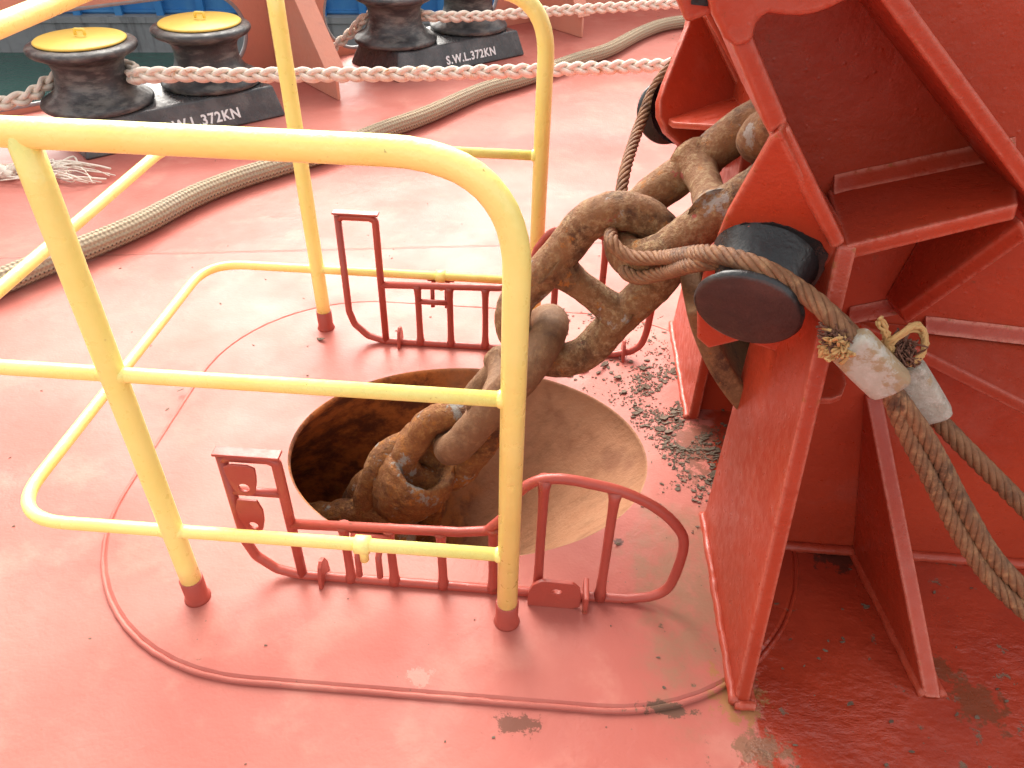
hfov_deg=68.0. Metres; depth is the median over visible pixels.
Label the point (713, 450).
rust flakes
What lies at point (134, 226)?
braided rope
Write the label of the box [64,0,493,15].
blue steel wall
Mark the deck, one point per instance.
(110, 694)
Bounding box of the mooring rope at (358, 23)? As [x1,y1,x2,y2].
[333,0,678,51]
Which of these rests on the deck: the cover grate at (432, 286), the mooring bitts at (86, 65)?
the mooring bitts at (86, 65)
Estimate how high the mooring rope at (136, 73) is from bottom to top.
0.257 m
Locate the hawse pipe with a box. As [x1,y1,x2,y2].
[100,301,797,714]
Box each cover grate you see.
[211,446,688,613]
[331,209,654,362]
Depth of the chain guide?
1.51 m
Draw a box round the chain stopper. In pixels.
[637,0,1023,710]
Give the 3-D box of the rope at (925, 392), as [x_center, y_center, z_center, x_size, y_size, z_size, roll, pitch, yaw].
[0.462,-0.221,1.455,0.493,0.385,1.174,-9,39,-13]
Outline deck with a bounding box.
[0,0,1023,767]
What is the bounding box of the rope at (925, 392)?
[617,146,1023,519]
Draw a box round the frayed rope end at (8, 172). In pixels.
[0,156,115,182]
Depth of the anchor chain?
1.64 m
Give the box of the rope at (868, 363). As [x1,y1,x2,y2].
[604,57,1023,621]
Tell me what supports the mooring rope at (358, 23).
attached to the mooring bitts at (396, 33)
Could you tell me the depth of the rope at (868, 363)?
1.11 m
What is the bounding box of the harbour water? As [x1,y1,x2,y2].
[0,52,239,101]
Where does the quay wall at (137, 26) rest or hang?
in the harbour water
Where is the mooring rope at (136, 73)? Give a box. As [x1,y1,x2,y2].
[0,57,670,110]
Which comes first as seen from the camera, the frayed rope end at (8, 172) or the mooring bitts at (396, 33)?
the frayed rope end at (8, 172)
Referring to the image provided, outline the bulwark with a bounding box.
[0,0,647,114]
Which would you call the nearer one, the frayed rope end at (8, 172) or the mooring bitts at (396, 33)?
the frayed rope end at (8, 172)
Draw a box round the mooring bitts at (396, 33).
[352,0,523,81]
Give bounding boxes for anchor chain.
[308,99,768,541]
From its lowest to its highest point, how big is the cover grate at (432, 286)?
0.431 m
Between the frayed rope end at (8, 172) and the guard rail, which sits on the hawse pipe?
the guard rail
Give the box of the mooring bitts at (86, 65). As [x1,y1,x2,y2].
[23,11,284,159]
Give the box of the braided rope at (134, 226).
[0,15,684,292]
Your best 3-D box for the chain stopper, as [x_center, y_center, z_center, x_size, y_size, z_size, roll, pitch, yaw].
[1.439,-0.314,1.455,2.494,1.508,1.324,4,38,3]
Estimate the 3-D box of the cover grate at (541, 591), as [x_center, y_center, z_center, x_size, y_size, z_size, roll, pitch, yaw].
[-0.109,0.306,1.506,0.916,0.368,0.090,4,38,3]
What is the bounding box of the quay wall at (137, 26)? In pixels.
[0,13,429,51]
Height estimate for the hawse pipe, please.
2.003 m
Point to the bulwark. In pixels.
(312, 38)
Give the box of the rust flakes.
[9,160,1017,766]
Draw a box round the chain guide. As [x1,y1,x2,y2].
[680,272,749,408]
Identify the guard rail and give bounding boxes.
[0,0,553,631]

